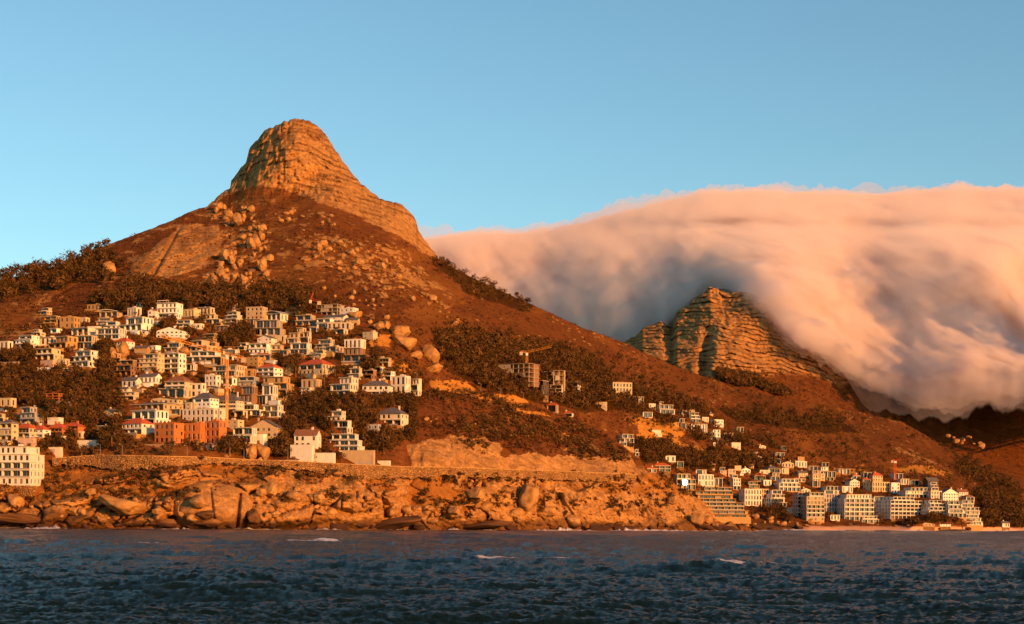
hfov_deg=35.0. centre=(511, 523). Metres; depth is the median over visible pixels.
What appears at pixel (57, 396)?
unfinished building
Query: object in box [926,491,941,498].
house
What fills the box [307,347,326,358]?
house
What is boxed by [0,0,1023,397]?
sky
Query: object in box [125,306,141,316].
house
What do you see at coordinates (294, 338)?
house
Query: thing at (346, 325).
house
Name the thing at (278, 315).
house
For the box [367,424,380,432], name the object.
house
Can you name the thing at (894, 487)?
house
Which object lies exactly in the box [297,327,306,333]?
house
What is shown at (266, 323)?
window
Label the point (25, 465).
window
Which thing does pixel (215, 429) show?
house
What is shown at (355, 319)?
house
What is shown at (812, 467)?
house
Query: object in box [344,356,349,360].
window
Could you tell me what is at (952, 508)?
house
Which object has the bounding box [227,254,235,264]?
boulder
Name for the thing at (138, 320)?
window
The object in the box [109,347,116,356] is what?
boulder
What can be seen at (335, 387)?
window
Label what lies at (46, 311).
house
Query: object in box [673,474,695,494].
apartment block
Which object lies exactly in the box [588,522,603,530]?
boulder
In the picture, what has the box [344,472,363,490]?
tree
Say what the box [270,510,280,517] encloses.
boulder
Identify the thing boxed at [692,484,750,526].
terraced apartment building
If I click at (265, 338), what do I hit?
house
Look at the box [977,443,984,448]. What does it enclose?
boulder
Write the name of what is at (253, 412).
window
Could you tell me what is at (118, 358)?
house
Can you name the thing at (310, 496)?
boulder
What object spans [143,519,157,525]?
boulder
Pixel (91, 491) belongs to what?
boulder
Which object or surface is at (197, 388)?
house
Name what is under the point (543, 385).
house
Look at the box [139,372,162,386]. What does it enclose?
house
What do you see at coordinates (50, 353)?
house
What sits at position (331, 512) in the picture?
boulder
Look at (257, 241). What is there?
boulder
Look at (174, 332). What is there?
house
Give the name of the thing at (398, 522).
boulder
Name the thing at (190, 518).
boulder
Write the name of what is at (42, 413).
palm tree
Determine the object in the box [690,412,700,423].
house
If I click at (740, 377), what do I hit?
plantation
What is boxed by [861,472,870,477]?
house
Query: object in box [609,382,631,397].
house
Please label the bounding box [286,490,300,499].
boulder
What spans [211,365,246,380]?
house
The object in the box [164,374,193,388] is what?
house
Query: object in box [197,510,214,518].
boulder
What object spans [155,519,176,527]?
boulder
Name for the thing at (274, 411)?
house
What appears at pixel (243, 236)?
boulder
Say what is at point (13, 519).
boulder
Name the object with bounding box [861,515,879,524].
house
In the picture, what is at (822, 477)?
house
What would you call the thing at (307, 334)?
house
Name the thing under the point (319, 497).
boulder
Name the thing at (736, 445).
garden wall
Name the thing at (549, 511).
boulder
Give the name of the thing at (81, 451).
tree
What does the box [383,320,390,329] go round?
boulder
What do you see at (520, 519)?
boulder
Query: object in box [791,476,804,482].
house
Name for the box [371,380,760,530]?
headland
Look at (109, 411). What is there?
house
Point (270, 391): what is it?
house
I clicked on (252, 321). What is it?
house
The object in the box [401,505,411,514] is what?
boulder
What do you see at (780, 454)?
house
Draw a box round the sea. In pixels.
[0,527,1023,623]
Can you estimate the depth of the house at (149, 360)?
1082.80 m
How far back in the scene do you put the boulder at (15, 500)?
873.75 m
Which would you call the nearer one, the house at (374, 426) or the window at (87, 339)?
the house at (374, 426)
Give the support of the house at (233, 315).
on the hill
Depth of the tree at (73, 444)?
946.61 m
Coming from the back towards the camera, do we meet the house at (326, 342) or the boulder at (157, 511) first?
the house at (326, 342)
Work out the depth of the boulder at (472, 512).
1013.50 m
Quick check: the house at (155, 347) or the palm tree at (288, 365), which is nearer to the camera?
the palm tree at (288, 365)
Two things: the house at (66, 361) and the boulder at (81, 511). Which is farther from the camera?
the house at (66, 361)
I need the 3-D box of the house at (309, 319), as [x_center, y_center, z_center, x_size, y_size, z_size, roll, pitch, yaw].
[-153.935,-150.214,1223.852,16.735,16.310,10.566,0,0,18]
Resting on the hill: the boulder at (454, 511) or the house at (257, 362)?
the house at (257, 362)
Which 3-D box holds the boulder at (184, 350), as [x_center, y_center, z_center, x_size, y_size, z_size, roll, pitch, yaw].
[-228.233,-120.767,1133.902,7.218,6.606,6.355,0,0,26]
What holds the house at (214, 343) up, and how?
on the hill
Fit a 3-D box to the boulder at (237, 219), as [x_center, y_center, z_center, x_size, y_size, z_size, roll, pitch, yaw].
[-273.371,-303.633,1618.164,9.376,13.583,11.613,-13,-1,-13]
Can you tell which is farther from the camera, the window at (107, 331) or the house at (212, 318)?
the house at (212, 318)
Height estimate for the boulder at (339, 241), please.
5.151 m
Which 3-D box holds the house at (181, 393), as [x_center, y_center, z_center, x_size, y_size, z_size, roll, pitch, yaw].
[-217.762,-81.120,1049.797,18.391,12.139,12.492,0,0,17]
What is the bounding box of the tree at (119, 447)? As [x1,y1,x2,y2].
[113,441,123,449]
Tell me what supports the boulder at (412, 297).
on the hill
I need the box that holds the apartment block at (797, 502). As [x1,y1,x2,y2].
[792,492,804,516]
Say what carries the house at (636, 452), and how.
on the hill
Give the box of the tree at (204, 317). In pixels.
[197,312,207,321]
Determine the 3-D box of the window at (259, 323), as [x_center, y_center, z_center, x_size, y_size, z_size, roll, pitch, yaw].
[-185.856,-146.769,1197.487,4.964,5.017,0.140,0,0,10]
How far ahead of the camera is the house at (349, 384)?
1076.89 m
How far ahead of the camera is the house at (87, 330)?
1151.57 m
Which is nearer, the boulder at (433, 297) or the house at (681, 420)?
the boulder at (433, 297)
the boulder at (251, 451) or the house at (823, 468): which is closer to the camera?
the boulder at (251, 451)
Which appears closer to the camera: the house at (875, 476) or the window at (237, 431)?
the window at (237, 431)
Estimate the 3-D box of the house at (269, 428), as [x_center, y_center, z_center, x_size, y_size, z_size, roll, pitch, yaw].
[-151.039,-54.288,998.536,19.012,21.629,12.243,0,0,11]
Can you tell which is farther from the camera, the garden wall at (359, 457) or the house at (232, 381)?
the house at (232, 381)
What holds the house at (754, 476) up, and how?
on the hill
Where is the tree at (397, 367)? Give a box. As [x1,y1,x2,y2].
[392,363,401,373]
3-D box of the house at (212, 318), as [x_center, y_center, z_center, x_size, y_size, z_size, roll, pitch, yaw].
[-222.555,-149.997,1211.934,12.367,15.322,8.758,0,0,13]
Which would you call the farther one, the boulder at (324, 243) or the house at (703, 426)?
the house at (703, 426)
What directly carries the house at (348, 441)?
on the hill
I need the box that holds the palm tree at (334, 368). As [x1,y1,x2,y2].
[329,366,340,377]
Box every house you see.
[0,341,12,350]
[0,398,16,407]
[0,413,5,422]
[0,418,18,445]
[15,332,39,347]
[18,422,36,437]
[20,405,41,426]
[26,423,50,441]
[32,329,45,336]
[35,348,63,360]
[38,307,51,315]
[39,316,60,327]
[39,336,55,347]
[47,336,77,351]
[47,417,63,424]
[48,421,68,435]
[49,328,61,333]
[57,358,69,366]
[60,315,79,328]
[65,421,85,437]
[70,327,95,335]
[70,349,98,369]
[75,332,96,349]
[79,431,85,439]
[80,317,89,323]
[84,303,103,311]
[95,327,126,340]
[96,316,113,326]
[97,309,122,317]
[103,407,122,416]
[105,321,120,327]
[113,353,125,365]
[114,336,134,349]
[114,358,137,376]
[118,316,153,333]
[119,385,132,392]
[119,388,138,400]
[121,375,141,388]
[121,416,154,438]
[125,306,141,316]
[126,407,170,432]
[132,400,183,413]
[134,344,150,354]
[137,329,149,335]
[137,350,164,373]
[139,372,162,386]
[148,307,158,318]
[150,345,160,352]
[152,396,190,406]
[154,422,183,444]
[156,300,182,319]
[156,326,189,341]
[158,388,192,399]
[161,349,185,375]
[164,341,183,352]
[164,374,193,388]
[169,409,181,418]
[175,317,193,328]
[182,308,200,319]
[182,407,227,423]
[184,421,205,444]
[185,402,195,408]
[186,350,220,364]
[186,363,197,370]
[189,337,215,350]
[191,383,205,396]
[192,390,219,408]
[193,323,203,329]
[198,306,214,314]
[202,333,218,342]
[204,356,225,367]
[205,313,222,325]
[205,373,220,386]
[205,419,226,444]
[206,384,223,395]
[209,340,220,350]
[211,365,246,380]
[214,325,229,332]
[219,392,245,413]
[221,376,237,387]
[222,308,242,325]
[222,346,239,355]
[224,388,234,393]
[225,418,243,429]
[229,427,257,445]
[233,410,247,420]
[236,342,248,350]
[236,383,257,403]
[237,373,259,385]
[244,357,263,367]
[244,402,264,417]
[245,369,255,375]
[246,306,267,319]
[246,316,263,326]
[248,342,272,354]
[250,418,281,442]
[251,351,275,359]
[254,319,285,337]
[255,362,283,376]
[256,334,276,344]
[257,383,277,404]
[261,373,294,397]
[262,405,284,419]
[266,311,287,323]
[270,343,289,354]
[275,335,287,343]
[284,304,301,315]
[286,333,300,342]
[288,341,312,358]
[293,427,321,452]
[295,314,316,326]
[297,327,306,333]
[298,357,335,378]
[299,331,310,342]
[300,387,313,393]
[301,379,321,388]
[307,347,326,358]
[310,326,318,331]
[313,345,345,356]
[314,338,334,349]
[316,318,333,328]
[324,313,348,321]
[327,322,353,330]
[327,409,345,422]
[329,374,358,394]
[330,430,364,451]
[334,329,347,335]
[335,419,352,433]
[339,307,357,314]
[341,345,369,363]
[344,339,365,348]
[345,316,360,324]
[349,366,362,381]
[362,379,392,395]
[363,330,377,341]
[363,368,376,382]
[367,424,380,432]
[374,366,384,376]
[378,406,408,430]
[379,356,390,367]
[382,368,394,384]
[391,374,410,392]
[411,378,421,396]
[531,380,548,402]
[547,401,558,413]
[549,385,563,399]
[564,410,573,416]
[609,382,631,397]
[618,434,633,452]
[634,449,639,457]
[640,412,652,419]
[647,466,656,473]
[655,461,669,477]
[656,404,675,414]
[665,456,675,466]
[675,461,683,473]
[677,418,684,422]
[679,423,688,430]
[689,423,706,432]
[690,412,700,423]
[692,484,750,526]
[694,474,713,486]
[695,469,705,473]
[700,417,708,422]
[710,419,722,428]
[711,429,720,439]
[714,478,722,486]
[718,467,726,476]
[726,469,735,476]
[733,466,740,472]
[734,427,743,432]
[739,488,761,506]
[741,466,750,475]
[746,481,759,488]
[752,472,765,481]
[761,480,771,486]
[762,465,780,473]
[762,489,768,502]
[763,490,787,506]
[769,476,779,480]
[771,472,779,475]
[773,452,784,458]
[781,460,793,469]
[781,468,788,474]
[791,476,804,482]
[792,461,806,468]
[795,470,807,478]
[800,487,810,491]
[807,466,817,469]
[809,474,819,480]
[809,480,819,487]
[810,470,821,473]
[818,467,828,470]
[819,462,828,467]
[819,486,839,493]
[820,474,824,480]
[821,471,835,479]
[823,494,839,512]
[825,477,833,481]
[828,515,839,521]
[835,469,849,475]
[839,486,852,493]
[845,478,859,487]
[851,473,859,478]
[860,477,870,481]
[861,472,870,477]
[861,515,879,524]
[863,482,889,491]
[869,471,882,481]
[871,496,884,505]
[889,483,899,492]
[890,473,903,479]
[897,479,908,484]
[898,487,927,497]
[909,480,918,484]
[920,500,945,514]
[923,476,938,487]
[923,522,934,530]
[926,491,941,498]
[927,482,938,490]
[940,523,950,529]
[941,487,957,500]
[944,501,966,522]
[956,488,967,496]
[960,500,982,530]
[961,494,973,499]
[1000,520,1009,530]
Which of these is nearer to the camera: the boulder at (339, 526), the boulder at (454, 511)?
the boulder at (339, 526)
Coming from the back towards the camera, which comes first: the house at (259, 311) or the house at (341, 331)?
the house at (259, 311)
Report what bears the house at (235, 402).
on the hill
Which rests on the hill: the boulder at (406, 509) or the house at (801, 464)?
the house at (801, 464)
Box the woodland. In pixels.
[0,238,1023,526]
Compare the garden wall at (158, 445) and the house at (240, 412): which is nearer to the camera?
the garden wall at (158, 445)
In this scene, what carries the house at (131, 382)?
on the hill
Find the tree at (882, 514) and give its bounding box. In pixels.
[877,510,886,520]
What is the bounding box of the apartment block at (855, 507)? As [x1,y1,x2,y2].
[837,494,873,521]
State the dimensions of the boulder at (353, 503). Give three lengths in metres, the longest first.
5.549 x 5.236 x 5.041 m
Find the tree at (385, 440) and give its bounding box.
[370,426,399,453]
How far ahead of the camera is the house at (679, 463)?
1577.97 m
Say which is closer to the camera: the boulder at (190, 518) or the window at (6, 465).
the boulder at (190, 518)
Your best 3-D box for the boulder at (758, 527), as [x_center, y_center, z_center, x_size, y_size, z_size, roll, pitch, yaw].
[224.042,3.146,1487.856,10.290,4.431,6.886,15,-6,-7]
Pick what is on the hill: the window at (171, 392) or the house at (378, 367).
the house at (378, 367)
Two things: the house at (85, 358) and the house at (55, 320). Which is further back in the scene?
the house at (55, 320)
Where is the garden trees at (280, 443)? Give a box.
[0,313,1023,527]
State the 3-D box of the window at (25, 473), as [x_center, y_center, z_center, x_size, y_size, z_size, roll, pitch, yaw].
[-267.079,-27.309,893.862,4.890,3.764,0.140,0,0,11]
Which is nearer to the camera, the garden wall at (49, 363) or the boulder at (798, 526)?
the garden wall at (49, 363)
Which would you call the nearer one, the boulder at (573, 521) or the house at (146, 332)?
the boulder at (573, 521)
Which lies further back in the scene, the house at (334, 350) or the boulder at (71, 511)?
the house at (334, 350)
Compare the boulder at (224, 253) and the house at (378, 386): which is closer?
the house at (378, 386)
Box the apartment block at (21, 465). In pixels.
[0,444,44,496]
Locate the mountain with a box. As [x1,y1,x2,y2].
[624,287,1023,488]
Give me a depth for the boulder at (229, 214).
1667.80 m
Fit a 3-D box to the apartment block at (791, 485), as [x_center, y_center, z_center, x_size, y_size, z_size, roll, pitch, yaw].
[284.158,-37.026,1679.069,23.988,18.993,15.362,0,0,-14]
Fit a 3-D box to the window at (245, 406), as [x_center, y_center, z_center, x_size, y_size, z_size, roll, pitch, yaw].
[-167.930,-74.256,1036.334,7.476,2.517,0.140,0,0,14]
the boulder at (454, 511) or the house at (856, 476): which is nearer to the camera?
the boulder at (454, 511)
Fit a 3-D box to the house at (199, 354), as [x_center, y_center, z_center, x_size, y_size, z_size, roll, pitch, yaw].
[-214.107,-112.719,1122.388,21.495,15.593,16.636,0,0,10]
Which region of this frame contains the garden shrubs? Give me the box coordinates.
[0,262,1019,525]
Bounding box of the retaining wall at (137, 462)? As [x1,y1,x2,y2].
[52,455,636,481]
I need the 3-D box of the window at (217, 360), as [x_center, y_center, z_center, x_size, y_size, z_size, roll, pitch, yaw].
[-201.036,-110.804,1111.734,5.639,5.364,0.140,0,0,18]
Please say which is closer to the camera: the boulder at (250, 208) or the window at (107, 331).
the window at (107, 331)
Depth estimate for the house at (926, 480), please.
1856.28 m
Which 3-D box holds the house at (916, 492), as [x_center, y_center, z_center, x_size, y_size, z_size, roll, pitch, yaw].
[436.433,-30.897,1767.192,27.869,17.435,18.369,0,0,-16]
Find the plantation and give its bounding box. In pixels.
[714,365,796,395]
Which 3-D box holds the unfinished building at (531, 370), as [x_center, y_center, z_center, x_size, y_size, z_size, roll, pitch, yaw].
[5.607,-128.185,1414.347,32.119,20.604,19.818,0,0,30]
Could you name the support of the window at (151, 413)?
in the house at (156, 416)
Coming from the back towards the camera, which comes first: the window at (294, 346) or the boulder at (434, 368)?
the boulder at (434, 368)
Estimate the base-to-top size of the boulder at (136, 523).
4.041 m
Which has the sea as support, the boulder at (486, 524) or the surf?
the surf
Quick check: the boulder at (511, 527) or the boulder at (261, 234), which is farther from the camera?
the boulder at (261, 234)
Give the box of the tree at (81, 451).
[73,444,90,455]
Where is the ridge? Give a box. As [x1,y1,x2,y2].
[622,289,1023,440]
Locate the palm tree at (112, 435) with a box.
[106,434,117,445]
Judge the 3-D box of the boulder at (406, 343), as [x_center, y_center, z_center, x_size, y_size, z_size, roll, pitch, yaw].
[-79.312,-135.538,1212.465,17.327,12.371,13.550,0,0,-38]
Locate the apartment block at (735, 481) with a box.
[730,474,740,490]
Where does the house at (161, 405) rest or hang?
on the hill
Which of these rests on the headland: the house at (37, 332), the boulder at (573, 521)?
the boulder at (573, 521)
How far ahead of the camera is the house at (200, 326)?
1189.81 m
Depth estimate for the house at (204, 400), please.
1022.85 m
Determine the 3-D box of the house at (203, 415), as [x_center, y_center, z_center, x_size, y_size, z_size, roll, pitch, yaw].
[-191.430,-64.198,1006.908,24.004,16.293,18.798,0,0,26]
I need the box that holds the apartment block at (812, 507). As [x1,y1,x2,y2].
[801,492,824,522]
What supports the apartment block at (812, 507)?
on the hill
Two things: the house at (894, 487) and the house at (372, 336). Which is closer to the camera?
the house at (372, 336)
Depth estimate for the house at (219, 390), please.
1063.76 m
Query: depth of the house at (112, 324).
1173.71 m
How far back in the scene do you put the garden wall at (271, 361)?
1133.16 m
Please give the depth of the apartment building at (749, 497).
1593.84 m
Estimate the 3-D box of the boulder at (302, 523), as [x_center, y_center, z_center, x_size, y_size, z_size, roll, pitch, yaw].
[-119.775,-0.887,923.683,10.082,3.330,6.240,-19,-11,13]
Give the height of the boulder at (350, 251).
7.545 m
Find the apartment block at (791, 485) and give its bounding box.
[773,479,799,491]
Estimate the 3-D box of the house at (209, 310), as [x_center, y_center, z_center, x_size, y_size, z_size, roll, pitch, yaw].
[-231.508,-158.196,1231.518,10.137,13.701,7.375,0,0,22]
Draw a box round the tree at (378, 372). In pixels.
[375,366,386,379]
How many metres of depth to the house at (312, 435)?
984.85 m
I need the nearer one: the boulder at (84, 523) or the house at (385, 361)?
the boulder at (84, 523)
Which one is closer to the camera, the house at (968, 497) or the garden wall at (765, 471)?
the garden wall at (765, 471)
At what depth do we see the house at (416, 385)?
1133.59 m
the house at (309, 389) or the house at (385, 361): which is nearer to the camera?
the house at (309, 389)
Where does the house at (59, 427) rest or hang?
on the hill
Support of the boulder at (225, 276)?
on the hill
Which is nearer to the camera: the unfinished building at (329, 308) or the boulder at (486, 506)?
the boulder at (486, 506)
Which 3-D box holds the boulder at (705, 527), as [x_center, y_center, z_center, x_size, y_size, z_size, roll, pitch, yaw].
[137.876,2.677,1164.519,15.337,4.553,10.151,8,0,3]
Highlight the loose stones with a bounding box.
[61,206,974,529]
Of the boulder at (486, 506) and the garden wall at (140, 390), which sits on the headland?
the boulder at (486, 506)
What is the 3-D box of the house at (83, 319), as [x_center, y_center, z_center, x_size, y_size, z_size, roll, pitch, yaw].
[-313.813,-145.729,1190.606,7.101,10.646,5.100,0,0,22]
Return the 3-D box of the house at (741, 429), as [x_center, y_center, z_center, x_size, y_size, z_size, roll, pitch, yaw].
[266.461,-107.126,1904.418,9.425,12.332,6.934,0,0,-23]
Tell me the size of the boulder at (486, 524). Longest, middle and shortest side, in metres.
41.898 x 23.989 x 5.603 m
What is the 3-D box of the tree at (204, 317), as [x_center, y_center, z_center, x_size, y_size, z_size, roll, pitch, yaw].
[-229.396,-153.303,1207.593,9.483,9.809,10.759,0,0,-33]
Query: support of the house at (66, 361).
on the hill
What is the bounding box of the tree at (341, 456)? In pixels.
[337,452,346,461]
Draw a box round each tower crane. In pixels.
[159,334,245,426]
[309,292,320,309]
[520,345,551,359]
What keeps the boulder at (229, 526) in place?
on the hill
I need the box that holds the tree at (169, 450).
[163,441,179,455]
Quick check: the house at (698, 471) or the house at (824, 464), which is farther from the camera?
the house at (824, 464)
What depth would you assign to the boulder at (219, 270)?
1373.54 m
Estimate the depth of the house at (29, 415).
967.78 m
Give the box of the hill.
[0,118,1023,530]
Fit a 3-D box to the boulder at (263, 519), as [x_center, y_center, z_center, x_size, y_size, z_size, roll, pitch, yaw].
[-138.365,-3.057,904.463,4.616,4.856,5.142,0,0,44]
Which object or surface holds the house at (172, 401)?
on the hill
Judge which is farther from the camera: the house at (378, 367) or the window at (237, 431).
the house at (378, 367)
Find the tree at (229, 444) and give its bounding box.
[216,432,242,456]
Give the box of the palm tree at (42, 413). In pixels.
[37,412,49,425]
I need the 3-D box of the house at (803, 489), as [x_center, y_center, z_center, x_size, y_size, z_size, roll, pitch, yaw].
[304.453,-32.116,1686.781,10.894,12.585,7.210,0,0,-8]
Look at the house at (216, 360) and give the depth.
1111.56 m
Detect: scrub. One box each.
[0,187,1018,526]
[714,370,1023,469]
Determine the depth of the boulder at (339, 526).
942.99 m
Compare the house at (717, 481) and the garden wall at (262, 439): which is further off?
the house at (717, 481)
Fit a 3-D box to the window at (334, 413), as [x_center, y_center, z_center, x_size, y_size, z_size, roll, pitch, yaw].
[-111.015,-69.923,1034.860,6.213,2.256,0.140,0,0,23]
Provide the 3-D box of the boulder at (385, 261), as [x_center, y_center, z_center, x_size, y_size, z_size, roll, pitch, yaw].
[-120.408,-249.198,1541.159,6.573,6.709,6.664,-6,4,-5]
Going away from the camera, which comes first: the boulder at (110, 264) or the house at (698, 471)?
the boulder at (110, 264)
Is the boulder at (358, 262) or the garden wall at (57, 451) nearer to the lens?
the garden wall at (57, 451)
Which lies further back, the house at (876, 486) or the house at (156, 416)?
the house at (876, 486)
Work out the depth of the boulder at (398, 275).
1498.38 m
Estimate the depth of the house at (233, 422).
998.46 m
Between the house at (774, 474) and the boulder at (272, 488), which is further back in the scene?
the house at (774, 474)
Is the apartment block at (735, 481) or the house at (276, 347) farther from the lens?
the apartment block at (735, 481)
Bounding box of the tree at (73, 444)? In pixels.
[69,440,77,449]
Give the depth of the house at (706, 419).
1857.86 m
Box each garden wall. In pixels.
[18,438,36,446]
[40,360,56,366]
[48,447,62,457]
[77,440,97,448]
[132,388,145,392]
[145,444,164,448]
[257,434,266,445]
[264,360,277,363]
[268,400,281,404]
[283,367,292,375]
[290,444,313,461]
[314,453,335,462]
[342,450,374,464]
[377,460,390,465]
[596,402,606,410]
[730,442,740,449]
[758,470,769,474]
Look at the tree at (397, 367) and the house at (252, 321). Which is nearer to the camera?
the tree at (397, 367)
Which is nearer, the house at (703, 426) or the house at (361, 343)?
the house at (361, 343)
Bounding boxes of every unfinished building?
[45,393,63,400]
[316,304,344,314]
[498,363,539,387]
[553,370,565,395]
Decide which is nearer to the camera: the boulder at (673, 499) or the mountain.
the boulder at (673, 499)
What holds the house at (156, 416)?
on the hill
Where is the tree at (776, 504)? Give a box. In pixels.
[766,497,782,508]
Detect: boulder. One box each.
[0,513,63,525]
[7,494,24,507]
[24,524,34,527]
[34,523,52,527]
[67,507,79,515]
[77,508,85,514]
[80,520,87,527]
[85,488,95,494]
[96,515,106,523]
[97,494,145,515]
[103,261,115,273]
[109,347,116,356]
[113,523,121,527]
[116,341,129,358]
[128,520,142,526]
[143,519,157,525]
[152,507,162,514]
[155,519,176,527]
[156,519,171,527]
[180,346,189,354]
[186,514,197,522]
[188,494,207,508]
[194,518,220,526]
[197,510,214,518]
[207,274,217,286]
[214,202,222,209]
[216,268,224,272]
[219,249,229,260]
[221,274,229,281]
[225,210,233,217]
[225,523,235,528]
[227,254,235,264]
[230,272,239,280]
[233,212,241,225]
[239,234,246,239]
[239,274,247,281]
[246,205,254,211]
[246,237,255,248]
[246,443,256,458]
[247,508,260,523]
[251,235,261,246]
[256,443,269,459]
[256,487,266,497]
[257,223,266,231]
[257,257,266,270]
[258,231,264,239]
[259,514,267,522]
[262,270,269,276]
[263,482,278,495]
[265,254,273,261]
[266,518,275,528]
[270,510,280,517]
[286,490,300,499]
[297,520,309,526]
[308,493,313,501]
[313,492,324,503]
[314,242,322,250]
[320,240,327,246]
[325,246,332,251]
[326,507,337,518]
[329,522,349,529]
[334,239,343,243]
[347,248,355,254]
[347,311,362,316]
[349,500,357,507]
[355,259,363,265]
[355,520,368,526]
[356,497,363,502]
[369,523,375,528]
[373,321,384,330]
[375,516,421,529]
[378,262,385,269]
[382,258,388,264]
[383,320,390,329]
[391,325,410,336]
[392,334,416,349]
[396,273,401,279]
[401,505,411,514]
[409,295,415,301]
[409,350,422,358]
[413,522,425,529]
[422,344,439,363]
[427,362,442,373]
[430,294,436,301]
[447,507,460,514]
[463,520,513,529]
[467,487,486,499]
[469,509,476,515]
[480,501,492,511]
[504,524,517,529]
[509,508,524,518]
[514,516,523,522]
[517,483,538,514]
[542,506,557,516]
[567,515,580,527]
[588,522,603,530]
[600,524,608,530]
[613,525,624,529]
[614,521,623,524]
[647,523,654,528]
[661,519,671,526]
[667,495,678,504]
[690,512,704,525]
[695,524,714,529]
[704,515,712,522]
[711,522,718,528]
[716,525,726,530]
[720,526,736,530]
[751,513,758,518]
[751,525,761,529]
[779,521,786,526]
[795,523,802,528]
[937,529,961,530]
[953,438,959,443]
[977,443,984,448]
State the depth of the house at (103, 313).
1207.23 m
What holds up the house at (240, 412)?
on the hill
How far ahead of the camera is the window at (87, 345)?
1121.77 m
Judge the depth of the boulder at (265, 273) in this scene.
1374.13 m
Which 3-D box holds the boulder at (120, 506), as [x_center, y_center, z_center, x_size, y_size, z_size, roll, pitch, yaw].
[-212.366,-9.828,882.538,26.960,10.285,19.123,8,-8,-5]
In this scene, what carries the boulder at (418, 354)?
on the hill
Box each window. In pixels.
[4,463,10,467]
[4,471,10,475]
[13,463,19,467]
[13,471,19,475]
[23,463,28,467]
[23,471,28,475]
[78,337,83,341]
[84,343,90,347]
[85,337,90,341]
[105,329,110,333]
[112,329,117,333]
[128,319,133,323]
[135,412,139,417]
[136,318,141,323]
[142,411,147,418]
[149,411,154,417]
[169,344,178,346]
[169,390,174,397]
[171,410,179,414]
[177,389,182,396]
[215,358,220,364]
[216,366,227,370]
[235,429,241,433]
[243,387,251,393]
[244,405,253,408]
[244,429,251,434]
[252,411,259,414]
[257,321,262,327]
[257,396,264,404]
[264,321,269,327]
[264,386,268,394]
[268,329,272,334]
[270,321,276,327]
[270,412,276,416]
[292,344,298,348]
[320,340,329,343]
[333,385,341,389]
[333,412,340,415]
[339,422,346,426]
[340,441,347,444]
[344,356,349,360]
[351,369,358,372]
[352,356,357,360]
[548,406,554,411]
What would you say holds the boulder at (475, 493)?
on the headland
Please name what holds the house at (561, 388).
on the hill
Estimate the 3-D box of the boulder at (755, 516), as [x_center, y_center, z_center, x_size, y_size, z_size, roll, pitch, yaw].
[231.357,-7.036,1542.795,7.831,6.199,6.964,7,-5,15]
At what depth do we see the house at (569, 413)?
1438.72 m
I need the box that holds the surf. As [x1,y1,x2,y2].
[26,525,1023,530]
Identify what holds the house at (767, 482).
on the hill
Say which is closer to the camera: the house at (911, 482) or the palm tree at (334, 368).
the palm tree at (334, 368)
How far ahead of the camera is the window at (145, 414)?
981.54 m
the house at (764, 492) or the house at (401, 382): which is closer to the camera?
the house at (401, 382)
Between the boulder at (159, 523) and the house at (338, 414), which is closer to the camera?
the boulder at (159, 523)
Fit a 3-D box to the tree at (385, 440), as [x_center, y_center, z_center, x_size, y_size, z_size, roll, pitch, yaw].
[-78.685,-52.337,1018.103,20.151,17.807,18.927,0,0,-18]
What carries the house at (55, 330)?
on the hill
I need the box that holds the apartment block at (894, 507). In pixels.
[875,496,922,521]
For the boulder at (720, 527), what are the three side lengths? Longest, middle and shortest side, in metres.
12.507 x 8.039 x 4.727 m
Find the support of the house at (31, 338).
on the hill
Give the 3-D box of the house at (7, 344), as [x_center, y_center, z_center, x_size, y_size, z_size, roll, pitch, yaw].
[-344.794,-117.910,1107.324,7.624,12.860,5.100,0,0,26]
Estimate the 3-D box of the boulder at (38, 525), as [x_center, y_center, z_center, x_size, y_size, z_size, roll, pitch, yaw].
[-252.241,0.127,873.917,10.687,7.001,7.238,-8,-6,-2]
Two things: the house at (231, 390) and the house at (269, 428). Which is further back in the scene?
the house at (231, 390)
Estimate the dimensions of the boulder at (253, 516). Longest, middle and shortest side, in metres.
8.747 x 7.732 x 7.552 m
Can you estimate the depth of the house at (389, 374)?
1132.15 m
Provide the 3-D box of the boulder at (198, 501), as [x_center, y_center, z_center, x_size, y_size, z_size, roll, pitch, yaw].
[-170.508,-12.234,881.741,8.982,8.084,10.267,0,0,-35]
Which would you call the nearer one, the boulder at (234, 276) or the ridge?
the boulder at (234, 276)
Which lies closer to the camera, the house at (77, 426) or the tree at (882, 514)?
the house at (77, 426)
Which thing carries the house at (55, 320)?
on the hill
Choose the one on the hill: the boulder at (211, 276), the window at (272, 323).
the boulder at (211, 276)
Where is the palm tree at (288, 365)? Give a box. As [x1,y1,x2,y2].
[281,363,295,376]
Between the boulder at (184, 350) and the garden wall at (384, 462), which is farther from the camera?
the boulder at (184, 350)
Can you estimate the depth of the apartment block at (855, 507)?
1613.45 m
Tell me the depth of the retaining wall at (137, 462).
966.26 m
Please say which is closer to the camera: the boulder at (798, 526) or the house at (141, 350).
the house at (141, 350)
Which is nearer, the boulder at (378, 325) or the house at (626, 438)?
the boulder at (378, 325)
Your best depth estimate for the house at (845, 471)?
1861.98 m

